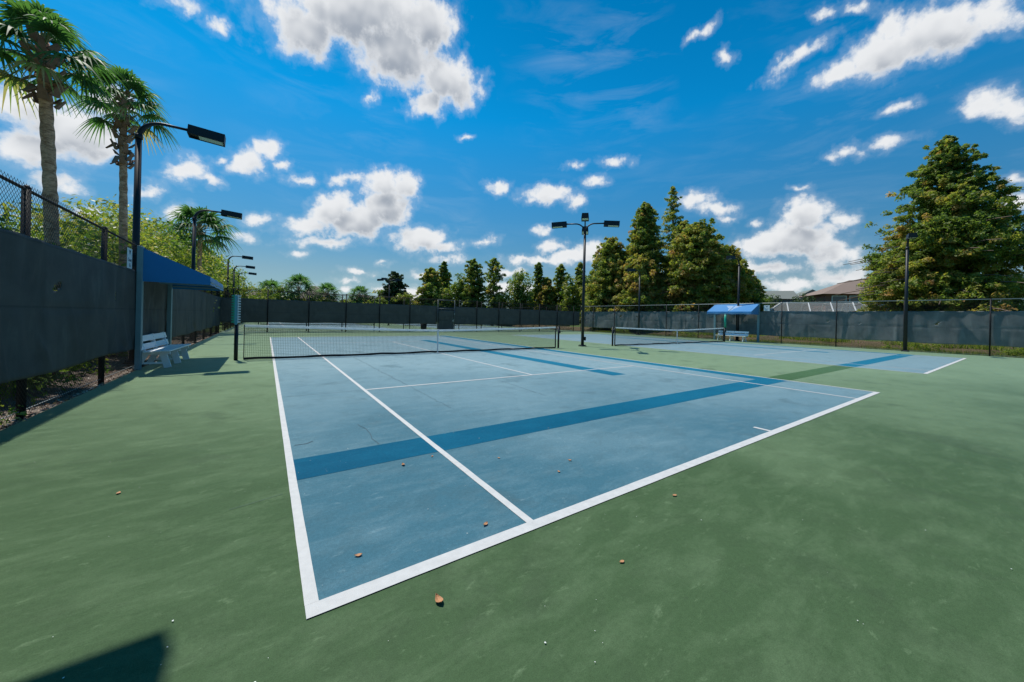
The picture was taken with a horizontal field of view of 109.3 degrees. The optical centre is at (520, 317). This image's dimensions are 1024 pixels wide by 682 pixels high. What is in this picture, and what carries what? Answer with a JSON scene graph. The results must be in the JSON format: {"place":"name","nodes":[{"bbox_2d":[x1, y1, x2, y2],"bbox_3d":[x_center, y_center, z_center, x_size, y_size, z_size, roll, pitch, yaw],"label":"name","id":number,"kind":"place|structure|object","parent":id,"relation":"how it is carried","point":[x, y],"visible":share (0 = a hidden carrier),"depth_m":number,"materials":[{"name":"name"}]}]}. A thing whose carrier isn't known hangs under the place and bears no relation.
{"place":"outdoors","nodes":[
{"label":"outdoors","id":0,"kind":"place"},
{"bbox_2d":[0,332,220,429],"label":"gravel strip","id":1,"kind":"object","parent":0,"point":[60,400],"depth_m":6.79,"materials":[{"name":"gravel"}]},
{"bbox_2d":[0,405,26,424],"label":"weed clump","id":2,"kind":"object","parent":1,"relation":"on","point":[10,411],"visible":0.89,"depth_m":4.59,"materials":[{"name":"green plant"}]},
{"bbox_2d":[0,377,53,404],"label":"weed clump","id":3,"kind":"object","parent":1,"relation":"on","point":[2,384],"visible":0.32,"depth_m":5.54,"materials":[{"name":"green plant"}]},
{"bbox_2d":[0,216,81,394],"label":"shrub","id":4,"kind":"object","parent":1,"relation":"on","point":[1,218],"visible":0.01,"depth_m":6.78,"materials":[{"name":"green plant"}]},
{"bbox_2d":[4,373,78,393],"bbox_3d":[-8.837,1.070,6.253,1.632,1.028,1.480,1,0,9],"label":"weed clump","id":5,"kind":"object","parent":1,"relation":"on","point":[49,374],"visible":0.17,"depth_m":6.43,"materials":[{"name":"green plant"}]},
{"bbox_2d":[0,201,123,287],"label":"shrub","id":6,"kind":"object","parent":1,"relation":"on","point":[19,211],"visible":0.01,"depth_m":9.13,"materials":[{"name":"green plant"}]},
{"bbox_2d":[0,0,127,369],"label":"palm tree","id":7,"kind":"object","parent":1,"relation":"on","point":[40,60],"visible":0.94,"depth_m":8.18,"materials":[{"name":"green plant"}]},
{"bbox_2d":[0,200,142,361],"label":"shrub","id":8,"kind":"object","parent":1,"relation":"on","point":[80,233],"visible":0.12,"depth_m":11.28,"materials":[{"name":"green plant"}]},
{"bbox_2d":[51,358,110,377],"bbox_3d":[-10.225,0.932,7.912,1.417,1.246,1.687,1,0,18],"label":"weed clump","id":9,"kind":"object","parent":1,"relation":"on","point":[84,369],"visible":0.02,"depth_m":8.26,"materials":[{"name":"green plant"}]},
{"bbox_2d":[15,194,177,262],"bbox_3d":[-17.451,-1.847,14.425,6.562,6.424,8.311,1,0,-35],"label":"shrub","id":10,"kind":"object","parent":1,"relation":"on","point":[95,217],"visible":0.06,"depth_m":14.59,"materials":[{"name":"green plant"}]},
{"bbox_2d":[0,335,213,430],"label":"leaf litter","id":11,"kind":"object","parent":1,"relation":"on","point":[3,426],"visible":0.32,"depth_m":6.17,"materials":[{"name":"plant"}]},
{"bbox_2d":[0,169,220,423],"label":"chain link fence","id":12,"kind":"object","parent":1,"relation":"on","point":[81,315],"visible":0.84,"depth_m":5.81,"materials":[{"name":"metal"}]},
{"bbox_2d":[127,247,131,268],"bbox_3d":[-8.963,-1.353,8.324,0.009,0.460,0.360,1,0,-35],"label":"court sign","id":13,"kind":"object","parent":12,"relation":"attached to","point":[129,257],"visible":1,"depth_m":8.30,"materials":[{"name":"metal"}]},
{"bbox_2d":[65,64,179,351],"bbox_3d":[-13.457,-3.575,12.347,2.769,9.609,2.772,1,0,-35],"label":"palm tree","id":14,"kind":"object","parent":1,"relation":"on","point":[125,122],"visible":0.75,"depth_m":12.33,"materials":[{"name":"green plant"}]},
{"bbox_2d":[32,197,225,311],"bbox_3d":[-20.927,-2.307,18.958,9.004,7.201,7.913,1,0,27],"label":"shrub","id":15,"kind":"object","parent":1,"relation":"on","point":[166,242],"visible":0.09,"depth_m":19.98,"materials":[{"name":"green plant"}]},
{"bbox_2d":[123,122,225,363],"bbox_3d":[-9.764,-2.121,10.341,1.986,6.765,0.380,1,0,-35],"label":"floodlight pole","id":16,"kind":"object","parent":1,"relation":"on","point":[205,135],"visible":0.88,"depth_m":9.86,"materials":[{"name":"black metal"}]},
{"bbox_2d":[157,204,243,332],"bbox_3d":[-21.611,-3.253,24.600,4.630,8.624,4.738,1,0,-35],"label":"palm tree","id":17,"kind":"object","parent":1,"relation":"on","point":[210,219],"visible":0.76,"depth_m":24.33,"materials":[{"name":"green plant"}]},
{"bbox_2d":[186,209,241,340],"bbox_3d":[-15.160,-2.110,18.038,1.986,6.515,0.380,1,0,-35],"label":"floodlight pole","id":18,"kind":"object","parent":1,"relation":"on","point":[231,214],"visible":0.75,"depth_m":17.57,"materials":[{"name":"black metal"}]},
{"bbox_2d":[0,322,1023,681],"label":"court surface","id":19,"kind":"object","parent":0,"point":[866,540],"visible":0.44,"depth_m":2.24,"materials":[{"name":"paint"}]},
{"bbox_2d":[132,332,190,368],"bbox_3d":[-9.723,0.860,9.900,0.710,0.854,2.300,1,0,-32],"label":"bench","id":20,"kind":"object","parent":19,"relation":"on","point":[165,350],"visible":0.87,"depth_m":9.75,"materials":[{"name":"plastic"}]},
{"bbox_2d":[134,246,223,369],"bbox_3d":[-9.700,-0.238,10.559,1.375,3.003,3.520,1,0,-35],"label":"court shelter","id":21,"kind":"object","parent":19,"relation":"on","point":[154,267],"visible":0.98,"depth_m":9.03,"materials":[{"name":"fabric"}]},
{"bbox_2d":[258,322,373,324],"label":"tennis net","id":22,"kind":"object","parent":19,"relation":"on","point":[305,324],"visible":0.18,"depth_m":44.86,"materials":[{"name":"fabric"}]},
{"bbox_2d":[268,322,383,327],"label":"court paint","id":23,"kind":"object","parent":19,"relation":"on","point":[352,326],"visible":0.4,"depth_m":43.92,"materials":[{"name":"paint"}]},
{"bbox_2d":[377,278,401,303],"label":"floodlight pole","id":24,"kind":"object","parent":19,"relation":"on","point":[393,280],"visible":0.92,"depth_m":51.13,"materials":[{"name":"black metal"}]},
{"bbox_2d":[234,324,560,359],"bbox_3d":[-3.265,0.873,14.611,13.022,1.112,0.214,1,0,-35],"label":"tennis net","id":25,"kind":"object","parent":19,"relation":"on","point":[461,331],"visible":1,"depth_m":13.20,"materials":[{"name":"fabric"}]},
{"bbox_2d":[231,295,240,324],"bbox_3d":[-8.558,-0.230,10.920,0.220,0.900,0.050,1,0,-35],"label":"scorekeeper","id":26,"kind":"object","parent":25,"relation":"on","point":[236,308],"visible":1,"depth_m":10.91,"materials":[{"name":"plastic"}]},
{"bbox_2d":[219,288,580,331],"bbox_3d":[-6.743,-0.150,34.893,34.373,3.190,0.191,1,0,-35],"label":"chain link fence","id":27,"kind":"object","parent":19,"relation":"on","point":[267,310],"visible":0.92,"depth_m":30.79,"materials":[{"name":"metal"}]},
{"bbox_2d":[437,299,454,331],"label":"gate","id":28,"kind":"structure","parent":27,"relation":"attached to","point":[445,319],"depth_m":34.45,"materials":[{"name":"metal"}]},
{"bbox_2d":[435,593,442,602],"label":"fallen leaf","id":29,"kind":"object","parent":19,"relation":"on","point":[438,598],"visible":1,"depth_m":1.87,"materials":[{"name":"plant"}]},
{"bbox_2d":[401,324,499,328],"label":"court paint","id":30,"kind":"object","parent":19,"relation":"on","point":[467,326],"depth_m":51.23,"materials":[{"name":"paint"}]},
{"bbox_2d":[477,306,569,329],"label":"chain link fence","id":31,"kind":"object","parent":19,"relation":"on","point":[541,309],"visible":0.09,"depth_m":49.75,"materials":[{"name":"black metal"}]},
{"bbox_2d":[271,336,875,619],"bbox_3d":[-3.355,1.413,14.620,10.970,0.001,23.770,1,0,-35],"label":"court paint","id":32,"kind":"object","parent":19,"relation":"on","point":[386,518],"visible":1,"depth_m":4.72,"materials":[{"name":"paint"}]},
{"bbox_2d":[293,336,786,479],"bbox_3d":[-3.820,1.401,15.283,10.870,0.001,21.950,1,0,-35],"label":"court patch","id":33,"kind":"object","parent":32,"relation":"on","point":[314,466],"visible":0.93,"depth_m":4.85,"materials":[{"name":"paint"}]},
{"bbox_2d":[270,336,879,618],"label":"court lines","id":34,"kind":"object","parent":32,"relation":"on","point":[314,605],"visible":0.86,"depth_m":2.74,"materials":[{"name":"paint"}]},
{"bbox_2d":[552,213,619,346],"bbox_3d":[3.440,-1.830,19.840,2.829,6.815,2.829,1,0,-35],"label":"floodlight pole","id":35,"kind":"object","parent":19,"relation":"on","point":[585,218],"visible":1,"depth_m":19.77,"materials":[{"name":"black metal"}]},
{"bbox_2d":[627,268,640,334],"bbox_3d":[11.423,-1.548,36.647,1.986,6.665,0.380,1,0,-35],"label":"floodlight pole","id":36,"kind":"object","parent":19,"relation":"on","point":[631,270],"visible":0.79,"depth_m":37.05,"materials":[{"name":"black metal"}]},
{"bbox_2d":[612,327,725,345],"bbox_3d":[10.530,1.206,24.281,13.022,1.117,0.214,1,0,-35],"label":"tennis net","id":37,"kind":"object","parent":19,"relation":"on","point":[614,335],"visible":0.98,"depth_m":23.52,"materials":[{"name":"fabric"}]},
{"bbox_2d":[726,255,739,340],"bbox_3d":[16.975,-1.481,28.986,1.986,6.765,0.380,1,0,-35],"label":"floodlight pole","id":38,"kind":"object","parent":19,"relation":"on","point":[730,257],"visible":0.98,"depth_m":29.40,"materials":[{"name":"black metal"}]},
{"bbox_2d":[717,330,748,341],"bbox_3d":[16.931,1.498,29.158,0.709,0.854,2.300,1,0,-35],"label":"bench","id":39,"kind":"object","parent":19,"relation":"on","point":[730,333],"visible":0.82,"depth_m":29.02,"materials":[{"name":"plastic"}]},
{"bbox_2d":[707,304,759,341],"bbox_3d":[17.119,0.404,29.457,1.375,3.003,3.520,1,0,-35],"label":"court shelter","id":40,"kind":"object","parent":19,"relation":"on","point":[735,309],"visible":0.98,"depth_m":29.00,"materials":[{"name":"fabric"}]},
{"bbox_2d":[519,334,966,373],"bbox_3d":[10.440,1.743,24.290,10.970,0.001,23.770,1,0,-35],"label":"court paint","id":41,"kind":"object","parent":19,"relation":"on","point":[922,364],"visible":0.8,"depth_m":18.28,"materials":[{"name":"paint"}]},
{"bbox_2d":[527,334,965,373],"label":"court lines","id":42,"kind":"object","parent":41,"relation":"on","point":[929,371],"visible":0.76,"depth_m":16.26,"materials":[{"name":"paint"}]},
{"bbox_2d":[602,334,911,366],"bbox_3d":[9.975,1.732,24.953,10.870,0.001,21.950,1,0,-35],"label":"court patch","id":43,"kind":"object","parent":41,"relation":"on","point":[869,361],"visible":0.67,"depth_m":17.77,"materials":[{"name":"paint"}]},
{"bbox_2d":[580,298,1023,357],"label":"chain link fence","id":44,"kind":"object","parent":19,"relation":"on","point":[990,328],"visible":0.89,"depth_m":23.89,"materials":[{"name":"metal"}]},
{"bbox_2d":[764,305,769,310],"bbox_3d":[18.981,-0.714,28.034,0.009,0.440,0.400,1,0,-35],"label":"court sign","id":45,"kind":"object","parent":44,"relation":"attached to","point":[766,307],"visible":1,"depth_m":28.02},
{"bbox_2d":[766,365,852,379],"bbox_3d":[9.220,1.697,11.352,5.880,0.001,0.540,1,0,-35],"label":"court patch","id":46,"kind":"object","parent":19,"relation":"on","point":[802,374],"visible":1,"depth_m":10.96,"materials":[{"name":"paint"}]},
{"bbox_2d":[902,232,917,351],"bbox_3d":[22.436,-1.367,21.008,0.391,6.765,2.022,1,0,40],"label":"floodlight pole","id":47,"kind":"object","parent":19,"relation":"on","point":[909,236],"visible":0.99,"depth_m":21.57,"materials":[{"name":"black metal"}]},
{"bbox_2d":[0,0,1023,308],"label":"sky","id":48,"kind":"structure","parent":0,"point":[367,140],"materials":[{"name":"blue"}]},
{"bbox_2d":[201,322,1015,357],"bbox_3d":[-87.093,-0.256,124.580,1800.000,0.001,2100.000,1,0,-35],"label":"ground","id":49,"kind":"structure","parent":0,"point":[220,326],"depth_m":33.68,"materials":[{"name":"green"}]},
{"bbox_2d":[72,198,241,294],"bbox_3d":[-26.147,-3.186,25.879,9.906,9.002,10.113,1,0,-35],"label":"shrub","id":50,"kind":"object","parent":49,"relation":"on","point":[216,261],"visible":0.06,"depth_m":26.06,"materials":[{"name":"green plant"}]},
{"bbox_2d":[140,217,230,283],"bbox_3d":[-31.882,-3.836,32.387,9.123,9.802,13.109,1,0,-35],"label":"shrub","id":51,"kind":"object","parent":49,"relation":"on","point":[219,267],"visible":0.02,"depth_m":34.56,"materials":[{"name":"green plant"}]},
{"bbox_2d":[204,250,247,323],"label":"shrub","id":52,"kind":"object","parent":49,"relation":"on","point":[230,274],"visible":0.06,"depth_m":43.84,"materials":[{"name":"green plant"}]},
{"bbox_2d":[222,290,239,329],"bbox_3d":[-32.358,-0.729,41.544,0.131,3.190,36.804,1,0,-35],"label":"shrub","id":53,"kind":"object","parent":49,"relation":"on","point":[227,295],"visible":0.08,"depth_m":29.17,"materials":[{"name":"green plant"}]},
{"bbox_2d":[226,255,252,325],"bbox_3d":[-26.060,-2.413,33.598,1.986,6.665,0.380,1,0,-35],"label":"floodlight pole","id":54,"kind":"object","parent":49,"relation":"on","point":[247,257],"visible":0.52,"depth_m":33.13,"materials":[{"name":"black metal"}]},
{"bbox_2d":[215,266,266,298],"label":"shrub","id":55,"kind":"object","parent":49,"relation":"on","point":[242,279],"visible":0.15,"depth_m":53.17,"materials":[{"name":"green plant"}]},
{"bbox_2d":[233,265,254,323],"bbox_3d":[-30.250,-2.426,39.577,1.986,6.515,0.380,1,0,-35],"label":"floodlight pole","id":56,"kind":"object","parent":49,"relation":"on","point":[250,267],"visible":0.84,"depth_m":39.12,"materials":[{"name":"black metal"}]},
{"bbox_2d":[251,278,285,298],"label":"palm tree","id":57,"kind":"object","parent":49,"relation":"on","point":[267,284],"visible":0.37,"depth_m":65.13,"materials":[{"name":"green plant"}]},
{"bbox_2d":[251,285,297,299],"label":"shrub","id":58,"kind":"object","parent":49,"relation":"on","point":[280,290],"visible":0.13,"depth_m":60.99,"materials":[{"name":"green plant"}]},
{"bbox_2d":[275,273,316,300],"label":"palm tree","id":59,"kind":"object","parent":49,"relation":"on","point":[298,280],"visible":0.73,"depth_m":63.13,"materials":[{"name":"green plant"}]},
{"bbox_2d":[300,286,337,301],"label":"tree","id":60,"kind":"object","parent":49,"relation":"on","point":[314,292],"depth_m":84.49,"materials":[{"name":"plant"}]},
{"bbox_2d":[312,282,341,301],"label":"palm tree","id":61,"kind":"object","parent":49,"relation":"on","point":[328,286],"visible":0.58,"depth_m":65.94,"materials":[{"name":"green plant"}]},
{"bbox_2d":[348,285,371,300],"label":"palm tree","id":62,"kind":"object","parent":49,"relation":"on","point":[360,290],"visible":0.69,"depth_m":69.71,"materials":[{"name":"green plant"}]},
{"bbox_2d":[372,289,383,299],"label":"broadleaf tree","id":63,"kind":"object","parent":49,"relation":"on","point":[379,291],"visible":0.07,"depth_m":74.42,"materials":[{"name":"green plant"}]},
{"bbox_2d":[371,295,392,303],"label":"shrub","id":64,"kind":"object","parent":49,"relation":"on","point":[382,299],"visible":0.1,"depth_m":70.30,"materials":[{"name":"green plant"}]},
{"bbox_2d":[380,271,410,304],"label":"cypress tree","id":65,"kind":"object","parent":49,"relation":"on","point":[396,287],"visible":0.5,"depth_m":73.19,"materials":[{"name":"green plant"}]},
{"bbox_2d":[390,292,417,304],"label":"shrub","id":66,"kind":"object","parent":49,"relation":"on","point":[403,295],"visible":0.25,"depth_m":71.51,"materials":[{"name":"green plant"}]},
{"bbox_2d":[413,267,445,305],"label":"tree","id":67,"kind":"object","parent":49,"relation":"on","point":[429,278],"visible":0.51,"depth_m":74.16,"materials":[{"name":"green plant"}]},
{"bbox_2d":[424,286,456,307],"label":"broadleaf tree","id":68,"kind":"object","parent":49,"relation":"on","point":[440,293],"visible":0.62,"depth_m":72.94,"materials":[{"name":"green plant"}]},
{"bbox_2d":[437,261,453,297],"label":"cypress tree","id":69,"kind":"object","parent":49,"relation":"on","point":[444,274],"visible":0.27,"depth_m":77.39,"materials":[{"name":"green plant"}]},
{"bbox_2d":[448,272,473,306],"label":"broadleaf tree","id":70,"kind":"object","parent":49,"relation":"on","point":[455,287],"visible":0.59,"depth_m":74.13,"materials":[{"name":"green plant"}]},
{"bbox_2d":[457,258,486,324],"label":"cypress tree","id":71,"kind":"object","parent":49,"relation":"on","point":[474,280],"visible":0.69,"depth_m":72.92,"materials":[{"name":"green plant"}]},
{"bbox_2d":[479,257,505,307],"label":"cypress tree","id":72,"kind":"object","parent":49,"relation":"on","point":[495,274],"visible":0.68,"depth_m":72.01,"materials":[{"name":"green plant"}]},
{"bbox_2d":[486,288,514,308],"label":"broadleaf tree","id":73,"kind":"object","parent":49,"relation":"on","point":[501,296],"visible":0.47,"depth_m":70.42,"materials":[{"name":"green plant"}]},
{"bbox_2d":[527,262,544,309],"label":"cypress tree","id":74,"kind":"object","parent":49,"relation":"on","point":[538,275],"visible":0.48,"depth_m":74.44,"materials":[{"name":"green plant"}]},
{"bbox_2d":[535,277,556,310],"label":"tree","id":75,"kind":"object","parent":49,"relation":"on","point":[548,296],"visible":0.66,"depth_m":73.02,"materials":[{"name":"green plant"}]},
{"bbox_2d":[552,264,571,309],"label":"cypress tree","id":76,"kind":"object","parent":49,"relation":"on","point":[559,278],"visible":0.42,"depth_m":74.37,"materials":[{"name":"green plant"}]},
{"bbox_2d":[568,262,586,298],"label":"cypress tree","id":77,"kind":"object","parent":49,"relation":"on","point":[579,272],"visible":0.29,"depth_m":71.53,"materials":[{"name":"green plant"}]},
{"bbox_2d":[672,331,704,337],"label":"weed clump","id":78,"kind":"object","parent":49,"relation":"on","point":[682,333],"visible":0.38,"depth_m":34.88,"materials":[{"name":"green plant"}]},
{"bbox_2d":[587,329,1023,357],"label":"grass","id":79,"kind":"structure","parent":49,"relation":"on","point":[895,342],"depth_m":26.33,"materials":[{"name":"green plant"}]},
{"bbox_2d":[883,341,940,351],"bbox_3d":[24.375,1.894,22.562,2.636,0.947,2.667,1,0,21],"label":"weed clump","id":80,"kind":"object","parent":49,"relation":"on","point":[923,346],"visible":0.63,"depth_m":22.44,"materials":[{"name":"green plant"}]},
{"bbox_2d":[991,347,1023,356],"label":"weed clump","id":81,"kind":"object","parent":49,"relation":"on","point":[1008,351],"visible":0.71,"depth_m":19.75,"materials":[{"name":"green plant"}]},
{"bbox_2d":[656,218,740,318],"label":"cypress tree","id":82,"kind":"object","parent":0,"point":[697,261],"visible":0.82,"depth_m":43.98,"materials":[{"name":"green plant"}]},
{"bbox_2d":[488,325,1019,357],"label":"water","id":83,"kind":"structure","parent":0,"point":[840,345],"depth_m":27.89,"materials":[{"name":"liquid"}]},
{"bbox_2d":[504,325,1015,353],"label":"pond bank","id":84,"kind":"structure","parent":0,"point":[772,338],"depth_m":30.94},
{"bbox_2d":[549,325,1020,347],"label":"lawn","id":85,"kind":"structure","parent":0,"point":[766,335],"depth_m":29.87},
{"bbox_2d":[505,269,534,308],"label":"broadleaf tree","id":86,"kind":"object","parent":85,"relation":"on","point":[519,288],"visible":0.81,"depth_m":71.28,"materials":[{"name":"green plant"}]},
{"bbox_2d":[507,291,539,309],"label":"broadleaf tree","id":87,"kind":"object","parent":85,"relation":"on","point":[532,303],"visible":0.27,"depth_m":71.67,"materials":[{"name":"green plant"}]},
{"bbox_2d":[555,274,581,311],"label":"broadleaf tree","id":88,"kind":"object","parent":85,"relation":"on","point":[572,300],"visible":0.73,"depth_m":69.53,"materials":[{"name":"green plant"}]},
{"bbox_2d":[575,273,593,311],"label":"broadleaf tree","id":89,"kind":"object","parent":85,"relation":"on","point":[579,289],"visible":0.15,"depth_m":69.52,"materials":[{"name":"green plant"}]},
{"bbox_2d":[580,236,626,329],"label":"cypress tree","id":90,"kind":"object","parent":85,"relation":"on","point":[606,257],"visible":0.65,"depth_m":50.31,"materials":[{"name":"green plant"}]},
{"bbox_2d":[610,250,630,302],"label":"cypress tree","id":91,"kind":"object","parent":85,"relation":"on","point":[625,256],"visible":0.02,"depth_m":50.71,"materials":[{"name":"green plant"}]},
{"bbox_2d":[608,254,668,331],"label":"broadleaf tree","id":92,"kind":"object","parent":85,"relation":"on","point":[628,284],"visible":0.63,"depth_m":45.99,"materials":[{"name":"green plant"}]},
{"bbox_2d":[617,201,670,298],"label":"cypress tree","id":93,"kind":"object","parent":85,"relation":"on","point":[646,241],"visible":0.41,"depth_m":48.86,"materials":[{"name":"green plant"}]},
{"bbox_2d":[655,186,683,272],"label":"cypress tree","id":94,"kind":"object","parent":85,"relation":"on","point":[673,205],"visible":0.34,"depth_m":55.67,"materials":[{"name":"green plant"}]},
{"bbox_2d":[665,220,688,269],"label":"cypress tree","id":95,"kind":"object","parent":85,"relation":"on","point":[680,230],"visible":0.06,"depth_m":49.60,"materials":[{"name":"green plant"}]},
{"bbox_2d":[715,244,759,303],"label":"cypress tree","id":96,"kind":"object","parent":85,"relation":"on","point":[745,281],"visible":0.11,"depth_m":44.94,"materials":[{"name":"green plant"}]},
{"bbox_2d":[743,267,766,310],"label":"cypress tree","id":97,"kind":"object","parent":85,"relation":"on","point":[759,288],"visible":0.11,"depth_m":46.70,"materials":[{"name":"green plant"}]},
{"bbox_2d":[761,293,772,310],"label":"broadleaf tree","id":98,"kind":"object","parent":85,"relation":"on","point":[766,299],"visible":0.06,"depth_m":48.34,"materials":[{"name":"green plant"}]},
{"bbox_2d":[762,291,807,310],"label":"house","id":99,"kind":"structure","parent":85,"relation":"on","point":[786,296],"depth_m":65.10,"materials":[{"name":"white metal"}]},
{"bbox_2d":[768,295,807,310],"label":"broadleaf tree","id":100,"kind":"object","parent":85,"relation":"on","point":[775,303],"visible":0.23,"depth_m":63.82,"materials":[{"name":"green plant"}]},
{"bbox_2d":[783,293,828,321],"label":"broadleaf tree","id":101,"kind":"object","parent":85,"relation":"on","point":[805,299],"visible":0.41,"depth_m":59.29,"materials":[{"name":"green plant"}]},
{"bbox_2d":[770,302,864,311],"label":"pool enclosure","id":102,"kind":"object","parent":85,"relation":"on","point":[830,303],"visible":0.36,"depth_m":44.96,"materials":[{"name":"white metal"}]},
{"bbox_2d":[799,280,884,323],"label":"house","id":103,"kind":"structure","parent":85,"relation":"on","point":[828,294],"depth_m":57.90,"materials":[{"name":"brick"}]},
{"bbox_2d":[831,296,846,309],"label":"window","id":104,"kind":"structure","parent":103,"relation":"in","point":[833,298],"depth_m":57.52,"materials":[{"name":"grey glass"}]},
{"bbox_2d":[849,296,862,309],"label":"window","id":105,"kind":"structure","parent":103,"relation":"in","point":[853,299],"depth_m":56.90,"materials":[{"name":"grey glass"}]},
{"bbox_2d":[836,135,1023,324],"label":"cypress tree","id":106,"kind":"object","parent":85,"relation":"on","point":[955,252],"visible":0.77,"depth_m":28.21,"materials":[{"name":"green plant"}]},
{"bbox_2d":[797,289,814,304],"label":"house","id":107,"kind":"structure","parent":0,"point":[806,292],"depth_m":74.03,"materials":[{"name":"white metal"}]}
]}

